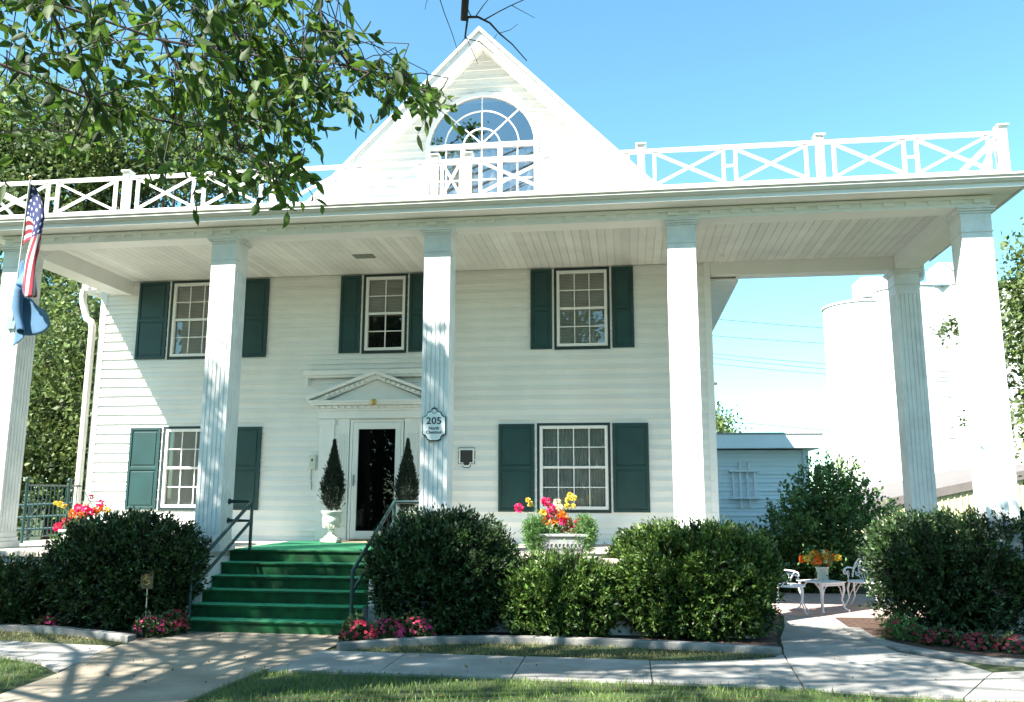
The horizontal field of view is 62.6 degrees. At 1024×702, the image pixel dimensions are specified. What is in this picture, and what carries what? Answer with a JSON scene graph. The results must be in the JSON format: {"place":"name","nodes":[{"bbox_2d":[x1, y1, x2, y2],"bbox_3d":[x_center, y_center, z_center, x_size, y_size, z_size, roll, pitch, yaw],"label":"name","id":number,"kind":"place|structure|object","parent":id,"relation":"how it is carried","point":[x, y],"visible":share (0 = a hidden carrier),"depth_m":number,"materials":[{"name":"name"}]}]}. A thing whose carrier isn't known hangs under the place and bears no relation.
{"place":"outdoors","nodes":[
{"label":"outdoors","id":0,"kind":"place"},
{"bbox_2d":[0,641,111,672],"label":"side path","id":1,"kind":"structure","parent":0,"point":[57,657],"depth_m":9.75,"materials":[{"name":"concrete"}]},
{"bbox_2d":[0,631,348,701],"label":"approach path","id":2,"kind":"structure","parent":0,"point":[223,653],"depth_m":8.98,"materials":[{"name":"beige concrete"}]},
{"bbox_2d":[0,498,1023,701],"bbox_3d":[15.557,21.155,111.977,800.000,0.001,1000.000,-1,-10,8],"label":"lawn","id":3,"kind":"structure","parent":0,"point":[986,667],"depth_m":8.22,"materials":[{"name":"plant"}]},
{"bbox_2d":[16,500,83,540],"bbox_3d":[-10.947,4.002,17.731,5.405,1.724,0.152,-1,-10,9],"label":"ramp railing","id":4,"kind":"object","parent":3,"relation":"on","point":[29,519],"visible":0.07,"depth_m":17.63,"materials":[{"name":"green metal"}]},
{"bbox_2d":[17,270,100,540],"bbox_3d":[-12.358,1.525,22.970,8.048,8.600,6.788,-1,-10,8],"label":"shade tree","id":5,"kind":"object","parent":3,"relation":"on","point":[51,450],"visible":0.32,"depth_m":21.99,"materials":[{"name":"green plant"}]},
{"bbox_2d":[0,623,135,642],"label":"bed kerb","id":6,"kind":"structure","parent":3,"relation":"on","point":[98,634],"depth_m":11.08,"materials":[{"name":"concrete"}]},
{"bbox_2d":[31,621,178,640],"bbox_3d":[-7.456,3.851,11.656,5.950,0.080,1.360,-1,-10,8],"label":"flower bed","id":7,"kind":"object","parent":3,"relation":"on","point":[138,637],"visible":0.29,"depth_m":11.49,"materials":[{"name":"brown soil"}]},
{"bbox_2d":[0,548,58,624],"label":"yew bush","id":8,"kind":"object","parent":7,"relation":"on","point":[22,592],"visible":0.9,"depth_m":11.62,"materials":[{"name":"green plant"}]},
{"bbox_2d":[32,611,60,625],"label":"impatiens","id":9,"kind":"object","parent":7,"relation":"on","point":[44,620],"visible":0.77,"depth_m":11.47,"materials":[{"name":"pink plant"}]},
{"bbox_2d":[26,506,214,631],"bbox_3d":[-5.391,3.024,11.748,2.564,1.727,1.325,-1,-10,8],"label":"yew bush","id":10,"kind":"object","parent":7,"relation":"on","point":[93,567],"visible":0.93,"depth_m":11.38,"materials":[{"name":"green plant"}]},
{"bbox_2d":[140,570,153,632],"bbox_3d":[-4.854,3.337,11.158,0.180,0.840,0.059,-1,-10,8],"label":"sign","id":11,"kind":"object","parent":7,"relation":"on","point":[148,579],"visible":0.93,"depth_m":11.19,"materials":[{"name":"metal"}]},
{"bbox_2d":[131,610,171,637],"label":"impatiens","id":12,"kind":"object","parent":7,"relation":"on","point":[147,626],"visible":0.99,"depth_m":10.86,"materials":[{"name":"pink plant"}]},
{"bbox_2d":[158,605,191,635],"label":"impatiens","id":13,"kind":"object","parent":7,"relation":"on","point":[180,621],"visible":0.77,"depth_m":11.07,"materials":[{"name":"pink plant"}]},
{"bbox_2d":[0,54,285,426],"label":"shade tree","id":14,"kind":"object","parent":3,"relation":"on","point":[36,161],"visible":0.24,"depth_m":30.72,"materials":[{"name":"green plant"}]},
{"bbox_2d":[0,0,534,228],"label":"front yard tree","id":15,"kind":"object","parent":3,"relation":"on","point":[235,103],"visible":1,"depth_m":4.29,"materials":[{"name":"green plant"}]},
{"bbox_2d":[182,541,372,634],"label":"front steps","id":16,"kind":"structure","parent":3,"relation":"on","point":[303,587],"depth_m":11.87,"materials":[{"name":"green carpet"}]},
{"bbox_2d":[187,498,253,618],"bbox_3d":[-4.175,2.932,12.075,0.397,1.607,1.212,-1,-10,8],"label":"handrail","id":17,"kind":"object","parent":16,"relation":"on","point":[250,504],"visible":0.98,"depth_m":12.30,"materials":[{"name":"green metal"}]},
{"bbox_2d":[320,511,342,542],"bbox_3d":[-3.138,3.050,14.637,0.380,0.536,0.380,-1,-10,8],"label":"garden urn","id":18,"kind":"object","parent":16,"relation":"on","point":[331,520],"visible":1,"depth_m":14.53,"materials":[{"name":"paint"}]},
{"bbox_2d":[318,438,346,510],"bbox_3d":[-3.129,2.234,14.803,0.542,1.397,0.537,-1,-10,8],"label":"potted conifer","id":19,"kind":"object","parent":18,"relation":"in","point":[331,491],"visible":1,"depth_m":14.68,"materials":[{"name":"green plant"}]},
{"bbox_2d":[338,540,368,542],"bbox_3d":[-2.604,3.345,14.773,1.350,0.016,0.470,-1,-10,8],"label":"doormat","id":20,"kind":"object","parent":16,"relation":"on","point":[353,541],"visible":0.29,"depth_m":14.66,"materials":[{"name":"beige fabric"}]},
{"bbox_2d":[349,500,418,619],"bbox_3d":[-1.856,2.900,11.855,0.433,1.607,1.389,-7,-12,38],"label":"handrail","id":21,"kind":"object","parent":16,"relation":"on","point":[353,587],"visible":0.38,"depth_m":11.49,"materials":[{"name":"green metal"}]},
{"bbox_2d":[0,630,776,660],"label":"grass","id":22,"kind":"structure","parent":3,"relation":"on","point":[90,641],"depth_m":10.04,"materials":[{"name":"green plant"}]},
{"bbox_2d":[0,630,1012,701],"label":"fallen leaves","id":23,"kind":"object","parent":3,"relation":"on","point":[465,665],"visible":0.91,"depth_m":8.76,"materials":[{"name":"brown plant"}]},
{"bbox_2d":[0,26,1023,641],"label":"house","id":24,"kind":"structure","parent":3,"relation":"on","point":[526,284],"depth_m":14.88,"materials":[{"name":"white wood"}]},
{"bbox_2d":[6,175,32,328],"bbox_3d":[-7.555,-1.472,12.976,0.130,2.040,1.733,7,-12,-34],"label":"flag pole","id":25,"kind":"object","parent":24,"relation":"attached to","point":[10,323],"visible":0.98,"depth_m":12.95,"materials":[{"name":"metal"}]},
{"bbox_2d":[11,260,49,345],"bbox_3d":[-7.457,-0.707,12.739,1.577,1.372,0.384,-8,-13,40],"label":"blue flag","id":26,"kind":"object","parent":25,"relation":"hanging from","point":[31,316],"visible":0.81,"depth_m":12.41,"materials":[{"name":"fabric"}]},
{"bbox_2d":[22,184,44,297],"bbox_3d":[-7.256,-1.588,12.552,0.828,1.726,0.228,-8,-12,38],"label":"american flag","id":27,"kind":"object","parent":25,"relation":"hanging from","point":[35,217],"visible":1,"depth_m":12.36,"materials":[{"name":"fabric"}]},
{"bbox_2d":[20,477,80,542],"bbox_3d":[-8.287,2.850,15.182,0.090,1.125,1.515,-1,-10,8],"label":"porch railing","id":28,"kind":"object","parent":24,"relation":"on","point":[27,485],"visible":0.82,"depth_m":14.92,"materials":[{"name":"green metal"}]},
{"bbox_2d":[58,529,67,540],"bbox_3d":[-6.480,2.853,12.748,0.660,0.296,0.320,-1,-10,8],"label":"flower trough","id":29,"kind":"object","parent":24,"relation":"on","point":[62,530],"visible":0.11,"depth_m":12.66,"materials":[{"name":"paint"}]},
{"bbox_2d":[49,512,76,547],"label":"asparagus fern","id":30,"kind":"object","parent":29,"relation":"in","point":[59,532],"visible":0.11,"depth_m":12.65,"materials":[{"name":"green plant"}]},
{"bbox_2d":[52,494,111,534],"bbox_3d":[-6.558,2.563,12.804,0.943,0.775,0.547,2,-10,-10],"label":"flower arrangement","id":31,"kind":"object","parent":29,"relation":"in","point":[85,507],"visible":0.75,"depth_m":12.80,"materials":[{"name":"pink plant"}]},
{"bbox_2d":[156,426,200,510],"bbox_3d":[-5.963,2.212,15.859,1.366,1.583,0.160,-1,-10,8],"label":"window","id":32,"kind":"structure","parent":24,"relation":"in","point":[184,441],"depth_m":15.90,"materials":[{"name":"white paint"}]},
{"bbox_2d":[165,280,209,359],"bbox_3d":[-5.975,-0.598,16.345,1.406,1.568,0.160,-1,-10,8],"label":"window","id":33,"kind":"structure","parent":24,"relation":"in","point":[191,317],"depth_m":16.38,"materials":[{"name":"white paint"}]},
{"bbox_2d":[309,455,316,489],"bbox_3d":[-3.663,2.228,15.433,0.120,0.640,0.069,-1,-10,8],"label":"intercom box","id":34,"kind":"object","parent":24,"relation":"attached to","point":[312,461],"visible":1,"depth_m":15.44,"materials":[{"name":"paint"}]},
{"bbox_2d":[347,419,404,539],"bbox_3d":[-2.474,2.338,15.256,1.000,2.190,0.150,-1,-10,8],"label":"front door","id":35,"kind":"structure","parent":24,"relation":"in","point":[376,446],"depth_m":15.30,"materials":[{"name":"white paint"}]},
{"bbox_2d":[360,273,409,353],"bbox_3d":[-2.373,-0.692,15.862,0.916,1.528,0.160,-1,-10,8],"label":"window","id":36,"kind":"structure","parent":24,"relation":"in","point":[384,320],"depth_m":15.87,"materials":[{"name":"white paint"}]},
{"bbox_2d":[422,407,445,440],"bbox_3d":[-1.133,1.067,12.259,0.350,0.493,0.040,-1,-10,8],"label":"house number sign","id":37,"kind":"object","parent":24,"relation":"attached to","point":[434,424],"visible":1,"depth_m":12.24,"materials":[{"name":"white metal"}]},
{"bbox_2d":[458,447,474,467],"bbox_3d":[-0.816,1.914,15.114,0.302,0.362,0.027,-1,-10,8],"label":"wall plaque","id":38,"kind":"object","parent":24,"relation":"attached to","point":[466,457],"depth_m":15.11,"materials":[{"name":"black metal"}]},
{"bbox_2d":[424,92,538,195],"bbox_3d":[-0.580,-3.409,16.029,2.180,3.210,0.122,-1,-10,8],"label":"arched window","id":39,"kind":"structure","parent":24,"relation":"in","point":[494,126],"depth_m":16.12,"materials":[{"name":"white paint"}]},
{"bbox_2d":[539,533,586,554],"bbox_3d":[0.727,2.697,11.776,0.680,0.280,0.330,-1,-10,8],"label":"flower trough","id":40,"kind":"object","parent":24,"relation":"on","point":[557,539],"visible":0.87,"depth_m":11.65,"materials":[{"name":"stone"}]},
{"bbox_2d":[518,512,553,554],"bbox_3d":[0.336,2.582,11.835,0.519,0.663,0.528,-1,-10,8],"label":"asparagus fern","id":41,"kind":"object","parent":40,"relation":"in","point":[533,528],"visible":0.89,"depth_m":11.74,"materials":[{"name":"green plant"}]},
{"bbox_2d":[514,492,584,544],"bbox_3d":[0.595,2.445,11.944,1.050,0.893,0.604,-3,-10,19],"label":"flower arrangement","id":42,"kind":"object","parent":40,"relation":"in","point":[563,522],"visible":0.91,"depth_m":11.81,"materials":[{"name":"multicoloured plant"}]},
{"bbox_2d":[569,513,600,555],"bbox_3d":[1.004,2.553,11.743,0.472,0.621,0.503,6,-11,-29],"label":"asparagus fern","id":43,"kind":"object","parent":40,"relation":"in","point":[590,528],"visible":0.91,"depth_m":11.68,"materials":[{"name":"green plant"}]},
{"bbox_2d":[535,422,612,513],"bbox_3d":[1.097,2.068,14.908,1.356,1.583,0.165,-1,-10,8],"label":"window","id":44,"kind":"structure","parent":24,"relation":"in","point":[575,458],"depth_m":14.92,"materials":[{"name":"white paint"}]},
{"bbox_2d":[552,266,611,349],"bbox_3d":[1.278,-0.767,15.369,1.066,1.528,0.160,-1,-10,8],"label":"window","id":45,"kind":"structure","parent":24,"relation":"in","point":[581,296],"depth_m":15.37,"materials":[{"name":"white paint"}]},
{"bbox_2d":[336,635,781,655],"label":"bed kerb","id":46,"kind":"structure","parent":3,"relation":"on","point":[553,640],"depth_m":10.35,"materials":[{"name":"concrete"}]},
{"bbox_2d":[351,614,779,646],"bbox_3d":[1.045,3.870,11.632,5.800,0.080,3.900,-1,-10,8],"label":"flower bed","id":47,"kind":"object","parent":3,"relation":"on","point":[770,640],"visible":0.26,"depth_m":10.81,"materials":[{"name":"brown soil"}]},
{"bbox_2d":[336,609,377,641],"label":"impatiens","id":48,"kind":"object","parent":47,"relation":"on","point":[360,633],"visible":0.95,"depth_m":10.46,"materials":[{"name":"pink plant"}]},
{"bbox_2d":[369,612,409,639],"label":"impatiens","id":49,"kind":"object","parent":47,"relation":"on","point":[394,627],"visible":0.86,"depth_m":10.61,"materials":[{"name":"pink plant"}]},
{"bbox_2d":[400,610,442,636],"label":"impatiens","id":50,"kind":"object","parent":47,"relation":"on","point":[414,623],"visible":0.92,"depth_m":10.71,"materials":[{"name":"pink plant"}]},
{"bbox_2d":[358,500,520,635],"bbox_3d":[-0.964,2.941,11.391,2.269,1.813,1.491,-1,-10,8],"label":"yew bush","id":51,"kind":"object","parent":47,"relation":"on","point":[432,551],"visible":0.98,"depth_m":10.99,"materials":[{"name":"green plant"}]},
{"bbox_2d":[490,542,630,637],"bbox_3d":[0.616,3.172,11.102,1.910,1.278,1.339,-1,-10,8],"label":"yew bush","id":52,"kind":"object","parent":47,"relation":"on","point":[542,590],"visible":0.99,"depth_m":10.73,"materials":[{"name":"green plant"}]},
{"bbox_2d":[600,514,792,641],"bbox_3d":[2.386,2.973,11.058,2.471,1.646,1.593,-1,-10,8],"label":"yew bush","id":53,"kind":"object","parent":47,"relation":"on","point":[692,585],"visible":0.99,"depth_m":10.65,"materials":[{"name":"green plant"}]},
{"bbox_2d":[714,382,719,413],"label":"utility pole","id":54,"kind":"object","parent":3,"relation":"on","point":[717,406],"visible":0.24,"depth_m":53.65,"materials":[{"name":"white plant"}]},
{"bbox_2d":[714,363,1022,385],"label":"power line","id":55,"kind":"object","parent":54,"relation":"attached to","point":[833,374],"visible":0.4,"depth_m":53.31,"materials":[{"name":"black metal"}]},
{"bbox_2d":[733,421,1021,441],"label":"power line","id":56,"kind":"object","parent":54,"relation":"attached to","point":[846,431],"visible":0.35,"depth_m":52.66,"materials":[{"name":"black metal"}]},
{"bbox_2d":[715,401,752,432],"bbox_3d":[7.649,4.947,35.996,5.466,6.367,4.186,-1,-10,8],"label":"shade tree","id":57,"kind":"object","parent":3,"relation":"on","point":[721,427],"visible":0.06,"depth_m":35.73,"materials":[{"name":"green plant"}]},
{"bbox_2d":[716,432,823,565],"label":"garage","id":58,"kind":"structure","parent":3,"relation":"on","point":[774,458],"depth_m":20.09,"materials":[{"name":"blue"}]},
{"bbox_2d":[728,461,759,507],"bbox_3d":[5.544,3.190,20.092,0.698,1.107,0.130,-1,-10,8],"label":"wall trellis","id":59,"kind":"object","parent":58,"relation":"attached to","point":[740,483],"depth_m":20.09,"materials":[{"name":"wood"}]},
{"bbox_2d":[751,525,873,593],"bbox_3d":[5.222,4.110,16.584,3.638,1.306,1.454,-1,-10,8],"label":"shrub","id":60,"kind":"object","parent":3,"relation":"on","point":[785,547],"visible":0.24,"depth_m":16.19,"materials":[{"name":"green plant"}]},
{"bbox_2d":[751,449,903,590],"bbox_3d":[6.543,3.409,17.075,3.406,2.818,2.500,-1,-10,8],"label":"leafy shrub","id":61,"kind":"object","parent":3,"relation":"on","point":[841,505],"visible":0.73,"depth_m":16.74,"materials":[{"name":"green plant"}]},
{"bbox_2d":[812,465,1023,532],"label":"metal shed","id":62,"kind":"structure","parent":3,"relation":"on","point":[954,488],"depth_m":41.91,"materials":[{"name":"white metal"}]},
{"bbox_2d":[821,262,1023,490],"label":"grain silo","id":63,"kind":"object","parent":3,"relation":"on","point":[865,404],"visible":0.48,"depth_m":71.36,"materials":[{"name":"paint"}]},
{"bbox_2d":[835,617,1023,658],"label":"flower bed","id":64,"kind":"object","parent":3,"relation":"on","point":[870,625],"visible":0.32,"depth_m":10.53,"materials":[{"name":"brown soil"}]},
{"bbox_2d":[878,612,922,641],"bbox_3d":[4.947,3.518,10.722,0.514,0.376,0.450,-8,-13,40],"label":"begonia","id":65,"kind":"object","parent":64,"relation":"on","point":[896,628],"visible":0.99,"depth_m":10.68,"materials":[{"name":"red plant"}]},
{"bbox_2d":[854,504,1023,639],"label":"yew hedge","id":66,"kind":"object","parent":64,"relation":"on","point":[926,563],"visible":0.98,"depth_m":10.92,"materials":[{"name":"green plant"}]},
{"bbox_2d":[917,623,963,647],"bbox_3d":[5.290,3.509,10.396,0.539,0.312,0.476,-8,-13,39],"label":"begonia","id":67,"kind":"object","parent":64,"relation":"on","point":[937,634],"visible":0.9,"depth_m":10.33,"materials":[{"name":"pink plant"}]},
{"bbox_2d":[953,628,1005,651],"bbox_3d":[5.611,3.475,10.102,0.575,0.284,0.441,-1,-10,8],"label":"begonia","id":68,"kind":"object","parent":64,"relation":"on","point":[969,638],"visible":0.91,"depth_m":10.04,"materials":[{"name":"pink plant"}]},
{"bbox_2d":[988,630,1023,654],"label":"begonia","id":69,"kind":"object","parent":64,"relation":"on","point":[999,642],"visible":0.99,"depth_m":9.88,"materials":[{"name":"pink plant"}]},
{"bbox_2d":[841,627,1023,666],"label":"bed kerb","id":70,"kind":"structure","parent":3,"relation":"on","point":[859,632],"depth_m":9.80,"materials":[{"name":"concrete"}]},
{"bbox_2d":[926,314,1015,429],"bbox_3d":[16.605,2.856,30.007,2.935,8.496,1.680,-1,-10,8],"label":"young tree","id":71,"kind":"object","parent":3,"relation":"on","point":[946,330],"visible":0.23,"depth_m":30.51,"materials":[{"name":"green plant"}]},
{"bbox_2d":[995,217,1023,484],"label":"shade tree","id":72,"kind":"object","parent":3,"relation":"on","point":[1015,303],"visible":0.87,"depth_m":28.84,"materials":[{"name":"green plant"}]},
{"bbox_2d":[0,654,1023,701],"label":"grass","id":73,"kind":"structure","parent":0,"point":[321,689],"depth_m":7.92,"materials":[{"name":"green plant"}]},
{"bbox_2d":[0,0,1023,496],"label":"sky","id":74,"kind":"structure","parent":0,"point":[657,73],"materials":[{"name":"blue"}]},
{"bbox_2d":[267,649,1023,701],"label":"sidewalk","id":75,"kind":"structure","parent":0,"point":[821,671],"depth_m":8.77,"materials":[{"name":"concrete"}]},
{"bbox_2d":[719,319,956,335],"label":"power line","id":76,"kind":"object","parent":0,"point":[816,327],"visible":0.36,"depth_m":53.89,"materials":[{"name":"black metal"}]},
{"bbox_2d":[772,593,925,617],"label":"patio","id":77,"kind":"structure","parent":0,"point":[833,605],"depth_m":14.10,"materials":[{"name":"concrete"}]},
{"bbox_2d":[776,569,808,615],"bbox_3d":[4.406,3.720,13.373,0.546,0.844,0.634,-3,-10,20],"label":"garden chair","id":78,"kind":"object","parent":77,"relation":"on","point":[794,585],"visible":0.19,"depth_m":13.16,"materials":[{"name":"white metal"}]},
{"bbox_2d":[796,579,849,613],"bbox_3d":[4.991,3.945,13.561,0.603,0.473,0.603,5,-11,-27],"label":"garden table","id":79,"kind":"object","parent":77,"relation":"on","point":[822,585],"visible":0.86,"depth_m":13.45,"materials":[{"name":"white metal"}]},
{"bbox_2d":[815,566,828,580],"bbox_3d":[5.021,3.601,13.616,0.216,0.222,0.216,-1,-10,8],"label":"flower pot","id":80,"kind":"object","parent":79,"relation":"on","point":[822,572],"visible":1,"depth_m":13.54,"materials":[{"name":"ceramic"}]},
{"bbox_2d":[795,534,852,576],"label":"potted flowers","id":81,"kind":"object","parent":80,"relation":"in","point":[820,559],"visible":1,"depth_m":13.60,"materials":[{"name":"orange plant"}]},
{"bbox_2d":[842,556,889,608],"bbox_3d":[5.851,3.827,13.974,0.634,0.844,0.546,-7,-12,35],"label":"garden chair","id":82,"kind":"object","parent":77,"relation":"on","point":[856,581],"visible":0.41,"depth_m":14.16,"materials":[{"name":"white metal"}]},
{"bbox_2d":[712,335,1010,349],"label":"power line","id":83,"kind":"object","parent":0,"point":[827,343],"visible":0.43,"depth_m":53.71,"materials":[{"name":"black metal"}]},
{"bbox_2d":[713,353,1013,374],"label":"power line","id":84,"kind":"object","parent":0,"point":[834,364],"visible":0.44,"depth_m":53.39,"materials":[{"name":"black metal"}]},
{"bbox_2d":[713,357,1018,381],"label":"power line","id":85,"kind":"object","parent":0,"point":[835,369],"visible":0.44,"depth_m":53.34,"materials":[{"name":"black metal"}]},
{"bbox_2d":[780,614,991,678],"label":"garden path","id":86,"kind":"structure","parent":0,"point":[822,635],"depth_m":10.26,"materials":[{"name":"concrete"}]},
{"bbox_3d":[-1.820,3.023,14.459,0.380,0.536,0.380,-1,-10,8],"label":"garden urn","id":87,"kind":"object","parent":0,"visible":0},
{"bbox_2d":[391,438,419,510],"bbox_3d":[-1.834,2.202,14.610,0.523,1.403,0.507,3,-10,-14],"label":"potted conifer","id":88,"kind":"object","parent":87,"relation":"in","point":[406,473],"visible":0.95,"depth_m":14.52,"materials":[{"name":"green plant"}]}
]}

